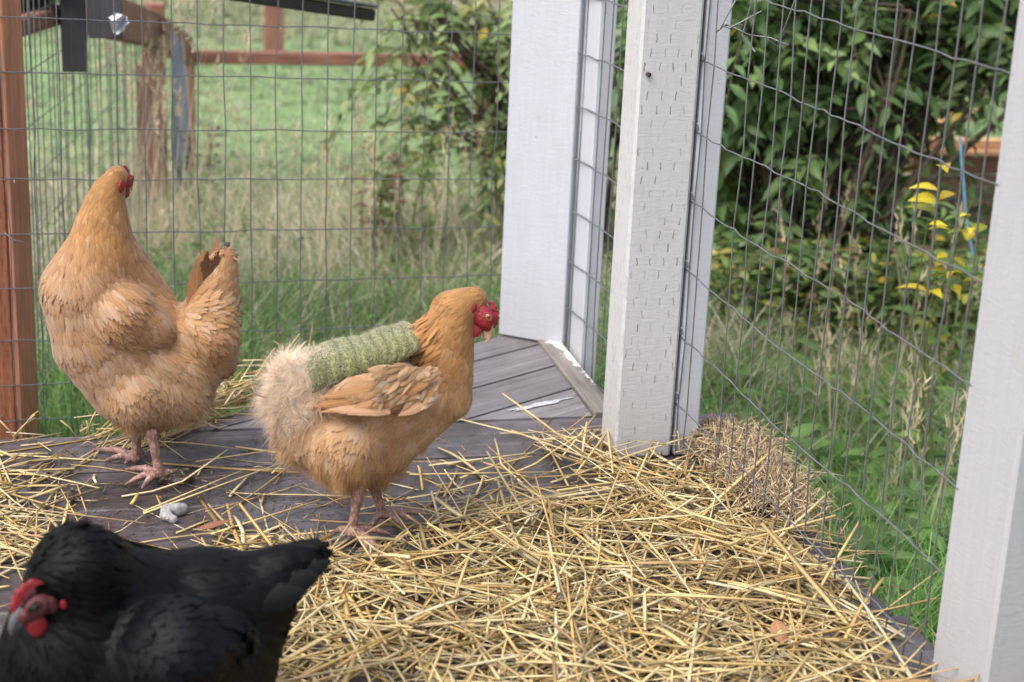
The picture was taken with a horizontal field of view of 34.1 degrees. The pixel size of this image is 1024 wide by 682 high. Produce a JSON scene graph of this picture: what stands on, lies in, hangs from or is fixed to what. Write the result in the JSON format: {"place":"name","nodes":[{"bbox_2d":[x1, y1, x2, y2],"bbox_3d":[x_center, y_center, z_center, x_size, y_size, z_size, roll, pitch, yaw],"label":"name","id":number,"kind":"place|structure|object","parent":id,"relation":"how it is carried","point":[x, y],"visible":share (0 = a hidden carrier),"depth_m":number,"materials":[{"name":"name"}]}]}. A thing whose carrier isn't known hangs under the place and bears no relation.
{"place":"outdoors","nodes":[
{"label":"outdoors","id":0,"kind":"place"},
{"bbox_2d":[27,0,997,98],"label":"hillside grass","id":1,"kind":"structure","parent":0,"point":[289,22],"depth_m":8.79,"materials":[{"name":"green plant"}]},
{"bbox_2d":[23,0,1005,644],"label":"ground","id":2,"kind":"structure","parent":0,"point":[263,122],"depth_m":6.86,"materials":[{"name":"green plant"}]},
{"bbox_2d":[0,0,39,439],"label":"fence post","id":3,"kind":"object","parent":2,"relation":"on","point":[16,165],"visible":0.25,"depth_m":2.79,"materials":[{"name":"brown wood"}]},
{"bbox_2d":[0,0,511,438],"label":"wire fence","id":4,"kind":"object","parent":3,"relation":"attached to","point":[250,178],"visible":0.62,"depth_m":2.88,"materials":[{"name":"grey metal"}]},
{"bbox_2d":[22,0,192,433],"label":"wire fence","id":5,"kind":"object","parent":2,"relation":"on","point":[131,11],"visible":0.48,"depth_m":4.29,"materials":[{"name":"metal"}]},
{"bbox_2d":[21,0,122,71],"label":"lean to roof","id":6,"kind":"object","parent":5,"relation":"attached to","point":[73,40],"visible":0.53,"depth_m":3.29,"materials":[{"name":"grey metal"}]},
{"bbox_2d":[109,13,128,33],"bbox_3d":[-0.767,-0.620,3.259,0.040,0.042,0.040,-1,18,-13],"label":"plastic sheet","id":7,"kind":"object","parent":6,"relation":"attached to","point":[119,27],"visible":0.91,"depth_m":3.26,"materials":[{"name":"white plastic"}]},
{"bbox_2d":[230,0,377,20],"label":"gutter","id":8,"kind":"object","parent":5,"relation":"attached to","point":[341,9],"visible":0.8,"depth_m":3.48,"materials":[{"name":"black metal"}]},
{"bbox_2d":[25,0,255,275],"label":"tall stems","id":9,"kind":"object","parent":2,"relation":"on","point":[133,218],"visible":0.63,"depth_m":4.42,"materials":[{"name":"beige plant"}]},
{"bbox_2d":[150,114,224,208],"bbox_3d":[-0.995,-0.511,5.003,0.250,0.327,0.150,-9,20,-32],"label":"weed","id":10,"kind":"object","parent":2,"relation":"on","point":[209,156],"visible":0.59,"depth_m":5.00,"materials":[{"name":"green plant"}]},
{"bbox_2d":[152,91,487,302],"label":"tall stems","id":11,"kind":"object","parent":2,"relation":"on","point":[295,134],"visible":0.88,"depth_m":4.27,"materials":[{"name":"beige plant"}]},
{"bbox_2d":[352,137,414,263],"bbox_3d":[-0.373,-0.370,4.523,0.182,0.398,0.416,-1,18,-13],"label":"weed","id":12,"kind":"object","parent":2,"relation":"on","point":[379,195],"visible":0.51,"depth_m":4.46,"materials":[{"name":"green plant"}]},
{"bbox_2d":[180,335,603,432],"bbox_3d":[-0.076,0.162,2.802,0.881,0.149,0.433,-18,26,-48],"label":"landing","id":13,"kind":"object","parent":2,"relation":"on","point":[522,372],"visible":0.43,"depth_m":2.86,"materials":[{"name":"grey wood"}]},
{"bbox_2d":[74,324,332,462],"bbox_3d":[-0.455,0.068,2.674,0.172,0.089,0.616,16,22,37],"label":"straw","id":14,"kind":"object","parent":13,"relation":"on","point":[240,397],"visible":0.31,"depth_m":2.66,"materials":[{"name":"beige plant"}]},
{"bbox_2d":[510,397,571,410],"bbox_3d":[0.050,0.104,2.773,0.139,0.001,0.017,-10,21,-35],"label":"dropping smear","id":15,"kind":"object","parent":13,"relation":"on","point":[541,403],"visible":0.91,"depth_m":2.77},
{"bbox_2d":[499,0,617,380],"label":"fence post","id":16,"kind":"object","parent":13,"relation":"on","point":[548,44],"visible":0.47,"depth_m":2.99,"materials":[{"name":"white paint"}]},
{"bbox_2d":[565,0,627,392],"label":"wire fence","id":17,"kind":"object","parent":16,"relation":"attached to","point":[602,173],"visible":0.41,"depth_m":2.87,"materials":[{"name":"grey metal"}]},
{"bbox_2d":[0,232,789,457],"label":"grass","id":18,"kind":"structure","parent":2,"relation":"on","point":[81,406],"depth_m":3.69,"materials":[{"name":"green plant"}]},
{"bbox_2d":[188,49,620,169],"bbox_3d":[-0.074,-0.801,6.103,2.234,0.502,0.092,-1,18,-13],"label":"orange fence","id":19,"kind":"object","parent":2,"relation":"on","point":[315,58],"visible":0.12,"depth_m":5.84,"materials":[{"name":"brown wood"}]},
{"bbox_2d":[264,6,283,50],"bbox_3d":[-1.143,-1.744,7.997,0.093,1.189,0.090,-1,18,-13],"label":"post","id":20,"kind":"object","parent":19,"relation":"attached to","point":[270,19],"depth_m":8.03,"materials":[{"name":"brown wood"}]},
{"bbox_2d":[361,157,504,279],"bbox_3d":[-0.178,-0.312,4.468,0.451,0.337,0.215,-1,18,-13],"label":"weed","id":21,"kind":"object","parent":2,"relation":"on","point":[428,165],"visible":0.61,"depth_m":4.45,"materials":[{"name":"green plant"}]},
{"bbox_2d":[28,145,866,412],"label":"meadow grass","id":22,"kind":"structure","parent":2,"relation":"on","point":[477,243],"depth_m":4.42,"materials":[{"name":"green plant"}]},
{"bbox_2d":[319,0,628,276],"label":"leafy bush","id":23,"kind":"object","parent":2,"relation":"on","point":[486,66],"visible":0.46,"depth_m":4.57,"materials":[{"name":"green plant"}]},
{"bbox_2d":[32,223,970,615],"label":"broad leaves","id":24,"kind":"object","parent":2,"relation":"on","point":[854,455],"visible":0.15,"depth_m":3.19,"materials":[{"name":"green plant"}]},
{"bbox_2d":[479,247,975,511],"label":"meadow grass","id":25,"kind":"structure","parent":2,"relation":"on","point":[850,361],"depth_m":3.70,"materials":[{"name":"green plant"}]},
{"bbox_2d":[597,330,969,646],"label":"grass","id":26,"kind":"structure","parent":2,"relation":"on","point":[904,567],"depth_m":3.16,"materials":[{"name":"green plant"}]},
{"bbox_2d":[611,0,1019,354],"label":"leafy bush","id":27,"kind":"object","parent":2,"relation":"on","point":[917,96],"visible":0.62,"depth_m":4.25,"materials":[{"name":"green plant"}]},
{"bbox_2d":[959,137,982,277],"bbox_3d":[1.112,-0.318,4.042,0.121,0.359,0.026,-1,18,-13],"label":"twine","id":28,"kind":"object","parent":27,"relation":"hanging from","point":[964,192],"visible":0.56,"depth_m":4.01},
{"bbox_2d":[706,180,995,363],"bbox_3d":[1.035,-0.204,4.510,1.525,0.316,1.088,-1,18,-13],"label":"scrub","id":29,"kind":"object","parent":2,"relation":"on","point":[942,235],"visible":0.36,"depth_m":4.10,"materials":[{"name":"green plant"}]},
{"bbox_2d":[765,293,967,560],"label":"seeding grass","id":30,"kind":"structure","parent":2,"relation":"on","point":[918,416],"depth_m":3.05,"materials":[{"name":"plant"}]},
{"bbox_2d":[773,179,984,386],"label":"dead stems","id":31,"kind":"object","parent":2,"relation":"on","point":[858,273],"visible":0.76,"depth_m":3.85,"materials":[{"name":"beige plant"}]},
{"bbox_2d":[888,221,983,406],"bbox_3d":[0.951,-0.048,3.688,0.214,0.393,0.334,0,17,-7],"label":"sapling","id":32,"kind":"object","parent":2,"relation":"on","point":[945,334],"visible":0.69,"depth_m":3.66,"materials":[{"name":"green plant"}]},
{"bbox_2d":[897,162,987,481],"bbox_3d":[0.779,-0.016,3.124,0.128,0.651,0.171,-10,21,-36],"label":"sapling","id":33,"kind":"object","parent":2,"relation":"on","point":[928,197],"visible":0.8,"depth_m":3.08,"materials":[{"name":"yellow plant"}]},
{"bbox_2d":[906,108,1001,220],"bbox_3d":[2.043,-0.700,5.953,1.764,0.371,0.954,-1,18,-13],"label":"timber shed","id":34,"kind":"structure","parent":2,"relation":"on","point":[992,159],"depth_m":5.47,"materials":[{"name":"brown wood"}]},
{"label":"deck frame","id":35,"kind":"structure","parent":0,"visible":0},
{"bbox_2d":[0,413,933,681],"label":"deck","id":36,"kind":"structure","parent":35,"relation":"on","point":[474,441],"depth_m":2.36,"materials":[{"name":"grey wood"}]},
{"bbox_2d":[0,411,111,442],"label":"straw stalks","id":37,"kind":"object","parent":36,"relation":"on","point":[31,419],"visible":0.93,"depth_m":2.51,"materials":[{"name":"beige plant"}]},
{"bbox_2d":[65,489,78,502],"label":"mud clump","id":38,"kind":"object","parent":36,"relation":"on","point":[70,492],"visible":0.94,"depth_m":2.31,"materials":[{"name":"soil"}]},
{"bbox_2d":[38,164,246,488],"bbox_3d":[-0.521,-0.028,2.367,0.290,0.447,0.182,-1,18,-13],"label":"hen","id":39,"kind":"object","parent":36,"relation":"on","point":[139,349],"visible":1,"depth_m":2.33,"materials":[{"name":"brown"}]},
{"bbox_2d":[160,502,187,523],"bbox_3d":[-0.463,0.232,2.268,0.033,0.020,0.046,7,18,14],"label":"dropping","id":40,"kind":"object","parent":36,"relation":"on","point":[171,512],"visible":1,"depth_m":2.27,"materials":[{"name":"white"}]},
{"bbox_2d":[157,467,195,484],"bbox_3d":[-0.483,0.196,2.395,0.054,0.024,0.029,-6,19,-25],"label":"mud clump","id":41,"kind":"object","parent":36,"relation":"on","point":[179,474],"visible":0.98,"depth_m":2.39,"materials":[{"name":"soil"}]},
{"bbox_2d":[0,433,365,580],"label":"debris","id":42,"kind":"object","parent":36,"relation":"on","point":[209,486],"visible":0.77,"depth_m":2.35,"materials":[{"name":"plant"}]},
{"bbox_2d":[196,520,229,529],"bbox_3d":[-0.400,0.246,2.239,0.050,0.007,0.011,-5,19,-23],"label":"fallen leaf","id":43,"kind":"object","parent":36,"relation":"on","point":[210,525],"visible":0.91,"depth_m":2.24,"materials":[{"name":"orange plant"}]},
{"bbox_2d":[0,415,710,578],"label":"straw stalks","id":44,"kind":"object","parent":36,"relation":"on","point":[607,433],"visible":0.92,"depth_m":2.44,"materials":[{"name":"beige plant"}]},
{"bbox_2d":[0,423,932,681],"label":"chaff","id":45,"kind":"object","parent":36,"relation":"on","point":[466,612],"visible":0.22,"depth_m":2.19,"materials":[{"name":"plant"}]},
{"bbox_2d":[0,393,996,681],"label":"straw","id":46,"kind":"object","parent":36,"relation":"on","point":[554,567],"visible":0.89,"depth_m":2.07,"materials":[{"name":"beige plant"}]},
{"bbox_2d":[0,517,333,681],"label":"hen","id":47,"kind":"object","parent":46,"relation":"on","point":[91,602],"visible":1,"depth_m":1.55,"materials":[{"name":"black"}]},
{"bbox_2d":[241,284,499,549],"bbox_3d":[-0.189,0.092,2.187,0.341,0.336,0.182,-1,18,-13],"label":"hen","id":48,"kind":"object","parent":46,"relation":"on","point":[373,412],"visible":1,"depth_m":2.15,"materials":[{"name":"brown"}]},
{"bbox_2d":[554,592,567,603],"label":"mud clump","id":49,"kind":"object","parent":46,"relation":"on","point":[559,596],"visible":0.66,"depth_m":2.01,"materials":[{"name":"grey soil"}]},
{"bbox_2d":[770,619,787,643],"bbox_3d":[0.316,0.343,1.969,0.021,0.008,0.049,-1,18,-13],"label":"fallen leaf","id":50,"kind":"object","parent":46,"relation":"on","point":[776,626],"visible":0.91,"depth_m":1.97,"materials":[{"name":"orange plant"}]},
{"bbox_2d":[547,438,566,452],"bbox_3d":[0.068,0.162,2.581,0.030,0.020,0.034,-1,18,-13],"label":"mud clump","id":51,"kind":"object","parent":36,"relation":"on","point":[556,443],"visible":0.61,"depth_m":2.57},
{"bbox_2d":[602,0,732,456],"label":"fence post","id":52,"kind":"object","parent":36,"relation":"on","point":[661,114],"visible":0.88,"depth_m":2.46,"materials":[{"name":"white paint"}]},
{"bbox_2d":[706,455,777,506],"bbox_3d":[0.372,0.230,2.410,0.271,0.023,0.540,-1,18,-13],"label":"bedding mound","id":53,"kind":"object","parent":36,"relation":"on","point":[734,478],"visible":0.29,"depth_m":2.48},
{"bbox_2d":[673,404,889,610],"bbox_3d":[0.391,0.215,2.351,0.212,0.075,0.659,-1,18,-13],"label":"bedding","id":54,"kind":"object","parent":36,"relation":"on","point":[736,472],"visible":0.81,"depth_m":2.43,"materials":[{"name":"plant"}]},
{"bbox_2d":[931,0,1023,681],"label":"fence post","id":55,"kind":"object","parent":36,"relation":"on","point":[980,629],"depth_m":1.77,"materials":[{"name":"white paint"}]},
{"bbox_2d":[674,0,1012,676],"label":"wire fence","id":56,"kind":"object","parent":55,"relation":"attached to","point":[913,44],"visible":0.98,"depth_m":2.07,"materials":[{"name":"grey metal"}]}
]}

